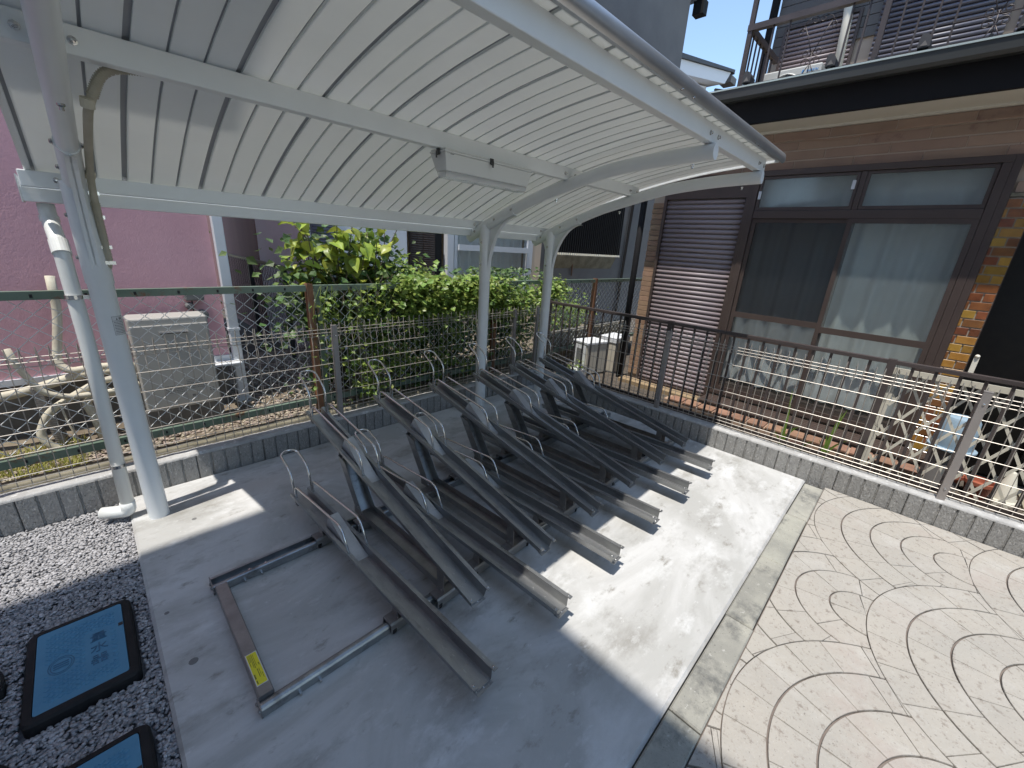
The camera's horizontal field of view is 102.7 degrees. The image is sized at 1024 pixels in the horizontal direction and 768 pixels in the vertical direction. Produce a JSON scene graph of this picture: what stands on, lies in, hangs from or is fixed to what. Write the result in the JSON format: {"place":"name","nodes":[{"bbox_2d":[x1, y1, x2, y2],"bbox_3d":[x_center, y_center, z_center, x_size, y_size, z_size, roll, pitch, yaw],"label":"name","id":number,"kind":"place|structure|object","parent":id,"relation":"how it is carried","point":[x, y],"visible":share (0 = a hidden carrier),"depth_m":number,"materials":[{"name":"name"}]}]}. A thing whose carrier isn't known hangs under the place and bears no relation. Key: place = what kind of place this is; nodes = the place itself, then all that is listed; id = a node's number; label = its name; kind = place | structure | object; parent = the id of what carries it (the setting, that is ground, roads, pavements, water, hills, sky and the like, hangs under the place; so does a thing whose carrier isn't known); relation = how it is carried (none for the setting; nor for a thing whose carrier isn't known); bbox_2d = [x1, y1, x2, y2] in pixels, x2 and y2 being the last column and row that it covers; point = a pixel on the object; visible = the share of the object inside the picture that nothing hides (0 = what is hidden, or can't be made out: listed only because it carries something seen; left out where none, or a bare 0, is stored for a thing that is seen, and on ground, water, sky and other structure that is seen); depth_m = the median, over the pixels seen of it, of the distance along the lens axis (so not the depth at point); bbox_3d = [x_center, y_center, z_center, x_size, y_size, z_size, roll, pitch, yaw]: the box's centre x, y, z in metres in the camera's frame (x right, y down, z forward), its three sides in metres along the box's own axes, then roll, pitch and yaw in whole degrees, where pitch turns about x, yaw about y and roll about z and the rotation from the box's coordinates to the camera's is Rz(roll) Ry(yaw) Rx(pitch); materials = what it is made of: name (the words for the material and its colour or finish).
{"place":"outdoors","nodes":[
{"label":"outdoors","id":0,"kind":"place"},
{"bbox_2d":[0,321,632,481],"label":"soil bed","id":1,"kind":"object","parent":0,"point":[9,446],"visible":0.02,"depth_m":4.20,"materials":[{"name":"brown soil"}]},
{"bbox_2d":[29,388,70,443],"bbox_3d":[-3.139,0.223,2.791,0.145,0.411,0.067,5,19,4],"label":"ribbed duct","id":2,"kind":"object","parent":1,"relation":"on","point":[52,422],"visible":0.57,"depth_m":2.78,"materials":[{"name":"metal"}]},
{"bbox_2d":[0,390,357,482],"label":"pebble strip","id":3,"kind":"object","parent":1,"relation":"on","point":[159,442],"visible":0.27,"depth_m":3.06,"materials":[{"name":"gravel"}]},
{"bbox_2d":[0,432,91,482],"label":"dry weeds","id":4,"kind":"object","parent":3,"relation":"on","point":[21,473],"visible":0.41,"depth_m":2.59,"materials":[{"name":"green plant"}]},
{"bbox_2d":[123,311,224,429],"bbox_3d":[-2.566,-0.111,3.144,0.254,0.835,0.475,21,25,41],"label":"water heater","id":5,"kind":"object","parent":3,"relation":"on","point":[158,329],"visible":0.81,"depth_m":3.05,"materials":[{"name":"silver metal"}]},
{"bbox_2d":[0,369,136,401],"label":"insulated hose","id":6,"kind":"object","parent":5,"relation":"attached to","point":[65,378],"visible":0.45,"depth_m":2.77,"materials":[{"name":"beige plastic"}]},
{"bbox_2d":[1,348,139,398],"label":"insulated hose","id":7,"kind":"object","parent":5,"relation":"attached to","point":[19,371],"visible":0.55,"depth_m":2.61,"materials":[{"name":"beige plastic"}]},
{"bbox_2d":[58,402,78,437],"bbox_3d":[-2.986,0.249,2.757,0.058,0.272,0.020,2,19,-5],"label":"grey cable","id":8,"kind":"object","parent":7,"relation":"hanging from","point":[66,419],"visible":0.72,"depth_m":2.75,"materials":[{"name":"grey plastic"}]},
{"bbox_2d":[36,375,137,449],"bbox_3d":[-2.927,0.205,2.866,0.085,0.486,0.568,18,24,37],"label":"insulated hose","id":9,"kind":"object","parent":5,"relation":"attached to","point":[45,419],"visible":0.57,"depth_m":2.71,"materials":[{"name":"beige plastic"}]},
{"bbox_2d":[44,276,135,373],"bbox_3d":[-2.890,-0.393,2.780,0.417,0.650,0.121,-5,20,-23],"label":"insulated hose","id":10,"kind":"object","parent":5,"relation":"attached to","point":[55,304],"visible":0.68,"depth_m":2.73,"materials":[{"name":"beige plastic"}]},
{"bbox_2d":[82,387,140,439],"bbox_3d":[-2.846,0.217,2.954,0.072,0.384,0.316,21,25,41],"label":"insulated hose","id":11,"kind":"object","parent":5,"relation":"attached to","point":[90,411],"visible":0.39,"depth_m":2.85,"materials":[{"name":"grey plastic"}]},
{"bbox_2d":[227,253,346,388],"bbox_3d":[-3.234,-1.034,5.468,4.422,1.155,0.050,21,25,41],"label":"side fence","id":12,"kind":"object","parent":1,"relation":"on","point":[250,268],"visible":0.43,"depth_m":5.73,"materials":[{"name":"plastic"}]},
{"bbox_2d":[219,221,445,390],"bbox_3d":[-1.542,-0.726,3.827,0.907,1.727,1.848,21,25,41],"label":"broad leaf shrub","id":13,"kind":"object","parent":1,"relation":"on","point":[367,248],"visible":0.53,"depth_m":3.53,"materials":[{"name":"green plant"}]},
{"bbox_2d":[227,347,475,422],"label":"passage pebbles","id":14,"kind":"object","parent":1,"relation":"on","point":[258,396],"visible":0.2,"depth_m":4.32,"materials":[{"name":"gravel"}]},
{"bbox_2d":[230,264,570,404],"bbox_3d":[-0.780,-0.540,4.782,1.627,1.693,4.063,21,25,41],"label":"hedge","id":15,"kind":"object","parent":1,"relation":"in","point":[420,296],"visible":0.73,"depth_m":3.94,"materials":[{"name":"green plant"}]},
{"bbox_2d":[312,370,505,406],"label":"green weeds","id":16,"kind":"object","parent":1,"relation":"on","point":[404,389],"visible":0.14,"depth_m":4.27,"materials":[{"name":"green plant"}]},
{"bbox_2d":[352,338,472,399],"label":"vine seedlings","id":17,"kind":"object","parent":1,"relation":"on","point":[370,378],"visible":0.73,"depth_m":3.86,"materials":[{"name":"green plant"}]},
{"bbox_2d":[532,288,608,330],"bbox_3d":[0.826,-0.947,6.192,0.397,1.014,1.861,21,25,41],"label":"corner bush","id":18,"kind":"object","parent":1,"relation":"on","point":[564,320],"visible":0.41,"depth_m":6.10,"materials":[{"name":"green plant"}]},
{"bbox_2d":[206,215,541,351],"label":"grey house","id":19,"kind":"structure","parent":0,"point":[452,252],"depth_m":6.54,"materials":[{"name":"grey painted render"},{"name":"glass"},{"name":"aluminium"}]},
{"bbox_2d":[444,234,532,290],"bbox_3d":[-0.366,-2.233,7.104,0.193,1.300,1.968,21,25,41],"label":"window","id":20,"kind":"structure","parent":19,"relation":"in","point":[462,253],"depth_m":7.01,"materials":[{"name":"white glass"}]},
{"bbox_2d":[442,0,708,323],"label":"grey building","id":21,"kind":"structure","parent":0,"point":[592,248],"depth_m":9.26,"materials":[{"name":"black"}]},
{"bbox_2d":[614,204,634,311],"bbox_3d":[2.918,-4.407,9.800,0.068,5.404,0.370,19,24,37],"label":"black downpipe","id":22,"kind":"object","parent":21,"relation":"attached to","point":[626,246],"depth_m":10.11,"materials":[{"name":"black"}]},
{"bbox_2d":[222,310,1023,488],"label":"ground","id":23,"kind":"structure","parent":0,"point":[251,348],"depth_m":6.62,"materials":[{"name":"concrete"}]},
{"bbox_2d":[0,514,181,767],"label":"gravel bed","id":24,"kind":"object","parent":23,"relation":"on","point":[20,738],"depth_m":1.56,"materials":[{"name":"grey gravel"}]},
{"bbox_2d":[0,671,6,702],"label":"round cap","id":25,"kind":"object","parent":24,"relation":"on","point":[3,688],"visible":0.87,"depth_m":1.46,"materials":[{"name":"grey"}]},
{"bbox_2d":[20,600,142,738],"bbox_3d":[-1.655,1.084,1.592,0.460,0.114,0.300,21,25,41],"label":"drain cover","id":26,"kind":"object","parent":24,"relation":"on","point":[77,666],"visible":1,"depth_m":1.53,"materials":[{"name":"blue plastic"},{"name":"black plastic"}]},
{"bbox_2d":[66,725,158,767],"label":"drain cover","id":27,"kind":"object","parent":24,"relation":"on","point":[134,748],"visible":0.98,"depth_m":1.28,"materials":[{"name":"blue plastic"},{"name":"black plastic"}]},
{"bbox_2d":[0,108,241,439],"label":"pink house","id":28,"kind":"structure","parent":23,"relation":"on","point":[152,249],"depth_m":2.92,"materials":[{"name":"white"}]},
{"bbox_2d":[184,295,208,318],"bbox_3d":[-2.558,-0.570,3.339,0.102,0.380,0.143,21,25,41],"label":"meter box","id":29,"kind":"object","parent":28,"relation":"attached to","point":[191,298],"visible":0.52,"depth_m":3.29,"materials":[{"name":"grey"}]},
{"bbox_2d":[209,216,251,402],"bbox_3d":[-2.307,-2.401,2.921,0.080,5.420,0.093,21,25,41],"label":"square downpipe","id":30,"kind":"object","parent":28,"relation":"attached to","point":[217,230],"visible":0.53,"depth_m":3.47,"materials":[{"name":"white"}]},
{"bbox_2d":[0,363,531,493],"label":"concrete footing","id":31,"kind":"object","parent":23,"relation":"on","point":[159,452],"visible":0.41,"depth_m":2.92,"materials":[{"name":"grey concrete"}]},
{"bbox_2d":[0,278,641,470],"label":"chain link fence","id":32,"kind":"object","parent":31,"relation":"on","point":[310,290],"visible":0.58,"depth_m":3.03,"materials":[{"name":"metal"}]},
{"bbox_2d":[532,274,572,301],"bbox_3d":[0.484,-1.194,5.261,0.176,0.448,0.913,21,25,41],"label":"trailing vine","id":33,"kind":"object","parent":32,"relation":"hanging from","point":[562,285],"visible":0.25,"depth_m":5.37,"materials":[{"name":"green plant"}]},
{"bbox_2d":[0,368,535,539],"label":"block wall","id":34,"kind":"structure","parent":23,"relation":"on","point":[31,508],"depth_m":2.70,"materials":[{"name":"grey concrete"}]},
{"bbox_2d":[0,305,539,492],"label":"fence","id":35,"kind":"object","parent":34,"relation":"on","point":[336,363],"visible":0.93,"depth_m":2.90,"materials":[{"name":"grey metal"}]},
{"bbox_2d":[130,384,804,767],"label":"concrete slab","id":36,"kind":"structure","parent":23,"relation":"on","point":[598,672],"depth_m":1.82,"materials":[{"name":"grey concrete"}]},
{"bbox_2d":[280,449,497,696],"bbox_3d":[-0.729,0.781,1.981,1.743,0.342,0.170,19,24,39],"label":"bike rack","id":37,"kind":"object","parent":36,"relation":"on","point":[467,662],"visible":1,"depth_m":1.79,"materials":[{"name":"metal"}]},
{"bbox_2d":[0,0,785,519],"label":"cycle shelter","id":38,"kind":"object","parent":36,"relation":"on","point":[342,112],"visible":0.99,"depth_m":1.80,"materials":[{"name":"white paint"}]},
{"bbox_2d":[36,203,136,519],"bbox_3d":[-2.184,-0.032,2.083,0.210,1.645,0.185,14,21,28],"label":"downpipe","id":39,"kind":"object","parent":38,"relation":"attached to","point":[59,247],"visible":0.98,"depth_m":2.03,"materials":[{"name":"white plastic"}]},
{"bbox_2d":[79,66,142,269],"bbox_3d":[-1.573,-0.762,1.592,0.885,0.752,0.288,11,20,20],"label":"cable conduit","id":40,"kind":"object","parent":38,"relation":"attached to","point":[101,75],"visible":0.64,"depth_m":1.52,"materials":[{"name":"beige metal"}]},
{"bbox_2d":[430,147,532,192],"bbox_3d":[-0.157,-1.207,2.341,0.155,0.132,0.676,21,25,41],"label":"batten light","id":41,"kind":"object","parent":38,"relation":"attached to","point":[457,162],"visible":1,"depth_m":2.27,"materials":[{"name":"white plastic"}]},
{"bbox_2d":[299,370,490,608],"bbox_3d":[-0.723,0.484,2.197,1.649,0.767,0.170,19,24,39],"label":"bike rack","id":42,"kind":"object","parent":36,"relation":"on","point":[423,545],"visible":0.99,"depth_m":2.15,"materials":[{"name":"metal"}]},
{"bbox_2d":[209,411,674,718],"bbox_3d":[0.047,0.712,2.800,0.799,0.045,3.360,21,25,41],"label":"rail frame","id":43,"kind":"object","parent":36,"relation":"on","point":[269,699],"visible":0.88,"depth_m":1.69,"materials":[{"name":"metal"}]},
{"bbox_2d":[368,359,555,555],"bbox_3d":[-0.408,0.395,2.518,1.649,0.767,0.170,19,24,38],"label":"bike rack","id":44,"kind":"object","parent":36,"relation":"on","point":[516,527],"visible":0.96,"depth_m":2.48,"materials":[{"name":"metal"}]},
{"bbox_2d":[355,428,572,618],"bbox_3d":[-0.410,0.692,2.304,1.743,0.342,0.170,19,24,39],"label":"bike rack","id":45,"kind":"object","parent":36,"relation":"on","point":[547,594],"visible":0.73,"depth_m":2.09,"materials":[{"name":"metal"}]},
{"bbox_2d":[423,350,603,516],"bbox_3d":[-0.087,0.305,2.844,1.649,0.767,0.170,19,24,38],"label":"bike rack","id":46,"kind":"object","parent":36,"relation":"on","point":[569,497],"visible":0.91,"depth_m":2.82,"materials":[{"name":"metal"}]},
{"bbox_2d":[415,412,624,563],"bbox_3d":[-0.090,0.602,2.630,1.743,0.342,0.170,19,24,39],"label":"bike rack","id":47,"kind":"object","parent":36,"relation":"on","point":[542,513],"visible":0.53,"depth_m":2.39,"materials":[{"name":"metal"}]},
{"bbox_2d":[469,343,639,487],"bbox_3d":[0.229,0.216,3.166,1.649,0.767,0.170,19,24,39],"label":"bike rack","id":48,"kind":"object","parent":36,"relation":"on","point":[515,402],"visible":0.92,"depth_m":3.15,"materials":[{"name":"metal"}]},
{"bbox_2d":[466,399,662,524],"bbox_3d":[0.229,0.512,2.955,1.743,0.342,0.170,19,24,39],"label":"bike rack","id":49,"kind":"object","parent":36,"relation":"on","point":[630,504],"visible":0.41,"depth_m":2.69,"materials":[{"name":"metal"}]},
{"bbox_2d":[506,337,668,464],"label":"bike rack","id":50,"kind":"object","parent":36,"relation":"on","point":[550,387],"visible":0.81,"depth_m":3.47,"materials":[{"name":"metal"}]},
{"bbox_2d":[520,410,691,494],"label":"bike rack","id":51,"kind":"object","parent":36,"relation":"on","point":[676,483],"visible":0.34,"depth_m":3.01,"materials":[{"name":"metal"}]},
{"bbox_2d":[536,332,689,447],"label":"bike rack","id":52,"kind":"object","parent":36,"relation":"on","point":[578,379],"visible":0.81,"depth_m":3.78,"materials":[{"name":"metal"}]},
{"bbox_2d":[542,397,715,470],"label":"bike rack","id":53,"kind":"object","parent":36,"relation":"on","point":[577,418],"visible":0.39,"depth_m":3.36,"materials":[{"name":"metal"}]},
{"bbox_2d":[536,320,623,363],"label":"wall","id":54,"kind":"structure","parent":23,"relation":"on","point":[571,335],"depth_m":6.01,"materials":[{"name":"concrete"}]},
{"bbox_2d":[680,52,736,89],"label":"white gable house","id":55,"kind":"structure","parent":23,"relation":"on","point":[703,73],"depth_m":19.43,"materials":[{"name":"white paint"}]},
{"bbox_2d":[633,484,822,767],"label":"kerb","id":56,"kind":"structure","parent":23,"relation":"on","point":[674,739],"depth_m":1.74,"materials":[{"name":"concrete"}]},
{"bbox_2d":[529,366,1023,557],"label":"block wall","id":57,"kind":"structure","parent":23,"relation":"on","point":[992,529],"depth_m":3.02,"materials":[{"name":"grey concrete"}]},
{"bbox_2d":[535,306,1023,519],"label":"fence","id":58,"kind":"object","parent":57,"relation":"on","point":[968,437],"visible":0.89,"depth_m":2.98,"materials":[{"name":"brown metal"}]},
{"bbox_2d":[627,0,1023,484],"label":"tiled house","id":59,"kind":"structure","parent":23,"relation":"on","point":[879,212],"depth_m":3.60,"materials":[{"name":"beige"}]},
{"bbox_2d":[616,201,647,376],"bbox_3d":[1.478,-1.358,4.966,0.070,2.750,0.070,21,25,41],"label":"corner downpipe","id":60,"kind":"object","parent":59,"relation":"attached to","point":[639,234],"visible":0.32,"depth_m":4.97,"materials":[{"name":"black"}]},
{"bbox_2d":[763,62,824,80],"bbox_3d":[3.286,-3.405,4.862,0.590,0.505,0.292,21,25,41],"label":"air conditioner","id":61,"kind":"object","parent":59,"relation":"on","point":[797,70],"visible":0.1,"depth_m":4.68,"materials":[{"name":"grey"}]},
{"bbox_2d":[709,154,1016,441],"bbox_3d":[3.005,-0.798,3.893,1.666,2.260,0.335,21,25,41],"label":"window","id":62,"kind":"structure","parent":59,"relation":"in","point":[916,222],"depth_m":3.70,"materials":[{"name":"grey glass"}]},
{"bbox_2d":[737,0,1023,86],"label":"balcony railing","id":63,"kind":"object","parent":59,"relation":"on","point":[753,30],"visible":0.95,"depth_m":4.01,"materials":[{"name":"metal"}]},
{"bbox_2d":[1019,449,1023,463],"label":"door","id":64,"kind":"structure","parent":59,"relation":"in","point":[1021,458],"depth_m":3.46,"materials":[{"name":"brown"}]},
{"bbox_2d":[683,0,782,91],"label":"sky","id":65,"kind":"structure","parent":0,"point":[719,37],"materials":[{"name":"blue"}]},
{"bbox_2d":[550,362,1023,521],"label":"garden soil","id":66,"kind":"structure","parent":0,"point":[623,384],"depth_m":4.24,"materials":[{"name":"brown soil"}]},
{"bbox_2d":[556,357,585,375],"bbox_3d":[0.814,-0.209,5.295,0.369,0.248,0.437,21,25,41],"label":"foam planter","id":67,"kind":"object","parent":66,"relation":"on","point":[575,369],"visible":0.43,"depth_m":5.30,"materials":[{"name":"white plastic"}]},
{"bbox_2d":[572,337,607,373],"bbox_3d":[1.032,-0.381,5.475,0.382,0.425,0.280,-9,22,-32],"label":"cooling unit","id":68,"kind":"object","parent":66,"relation":"on","point":[593,353],"visible":0.53,"depth_m":5.36,"materials":[{"name":"beige metal"}]},
{"bbox_2d":[601,332,629,371],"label":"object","id":69,"kind":"object","parent":66,"relation":"on","point":[612,355],"visible":0.46,"depth_m":5.61,"materials":[{"name":"beige"}]},
{"bbox_2d":[618,375,698,401],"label":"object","id":70,"kind":"structure","parent":66,"relation":"on","point":[636,383],"depth_m":4.94,"materials":[{"name":"brown brick"}]},
{"bbox_2d":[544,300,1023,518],"bbox_3d":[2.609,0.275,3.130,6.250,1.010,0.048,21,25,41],"label":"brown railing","id":71,"kind":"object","parent":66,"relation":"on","point":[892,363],"visible":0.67,"depth_m":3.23,"materials":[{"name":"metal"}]},
{"bbox_2d":[857,365,1023,519],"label":"lattice panel","id":72,"kind":"object","parent":71,"relation":"attached to","point":[979,386],"visible":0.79,"depth_m":2.81,"materials":[{"name":"beige"}]},
{"bbox_2d":[775,389,798,444],"bbox_3d":[2.367,0.316,3.504,0.179,0.546,0.078,17,23,35],"label":"iris plant","id":73,"kind":"object","parent":66,"relation":"on","point":[784,430],"visible":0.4,"depth_m":3.54,"materials":[{"name":"green plant"}]},
{"bbox_2d":[663,395,923,479],"bbox_3d":[2.465,0.443,3.885,2.088,0.092,0.170,21,25,41],"label":"terrace step","id":74,"kind":"object","parent":66,"relation":"on","point":[908,469],"visible":0.62,"depth_m":3.76,"materials":[{"name":"ceramic"}]},
{"bbox_2d":[697,393,925,465],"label":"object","id":75,"kind":"object","parent":66,"relation":"on","point":[813,425],"visible":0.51,"depth_m":3.91,"materials":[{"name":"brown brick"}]},
{"bbox_2d":[819,411,847,458],"bbox_3d":[2.597,0.437,3.298,0.192,0.475,0.093,21,25,41],"label":"iris plant","id":76,"kind":"object","parent":66,"relation":"on","point":[827,444],"visible":0.55,"depth_m":3.33,"materials":[{"name":"green plant"}]},
{"bbox_2d":[919,448,965,490],"bbox_3d":[3.332,0.629,3.171,0.260,0.300,0.260,21,25,41],"label":"tub stand","id":77,"kind":"object","parent":66,"relation":"on","point":[930,475],"visible":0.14,"depth_m":3.12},
{"bbox_2d":[926,413,981,455],"bbox_3d":[3.349,0.365,3.082,0.280,0.260,0.280,21,25,41],"label":"blue bin","id":78,"kind":"object","parent":77,"relation":"on","point":[945,442],"visible":0.4,"depth_m":3.04,"materials":[{"name":"blue plastic"}]},
{"bbox_2d":[954,475,966,483],"bbox_3d":[3.345,0.726,3.155,0.190,0.130,0.190,21,25,41],"label":"flower pot","id":79,"kind":"object","parent":66,"relation":"on","point":[957,479],"visible":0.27,"depth_m":3.06,"materials":[{"name":"ceramic"}]},
{"bbox_2d":[963,474,994,499],"bbox_3d":[3.444,0.772,3.037,0.179,0.130,0.179,21,25,41],"label":"flower pot","id":80,"kind":"object","parent":66,"relation":"on","point":[985,491],"visible":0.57,"depth_m":3.00,"materials":[{"name":"ceramic"}]},
{"bbox_2d":[986,472,1020,507],"bbox_3d":[3.589,0.741,2.967,0.190,0.240,0.190,21,25,41],"label":"cream watering funnel","id":81,"kind":"object","parent":66,"relation":"on","point":[1009,480],"visible":0.46,"depth_m":2.94,"materials":[{"name":"beige plastic"}]},
{"bbox_2d":[685,488,1023,767],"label":"paving","id":82,"kind":"structure","parent":0,"point":[880,637],"depth_m":1.77,"materials":[{"name":"concrete"}]},
{"bbox_2d":[1017,489,1023,512],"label":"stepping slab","id":83,"kind":"structure","parent":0,"point":[1022,504],"depth_m":2.95,"materials":[{"name":"grey concrete"}]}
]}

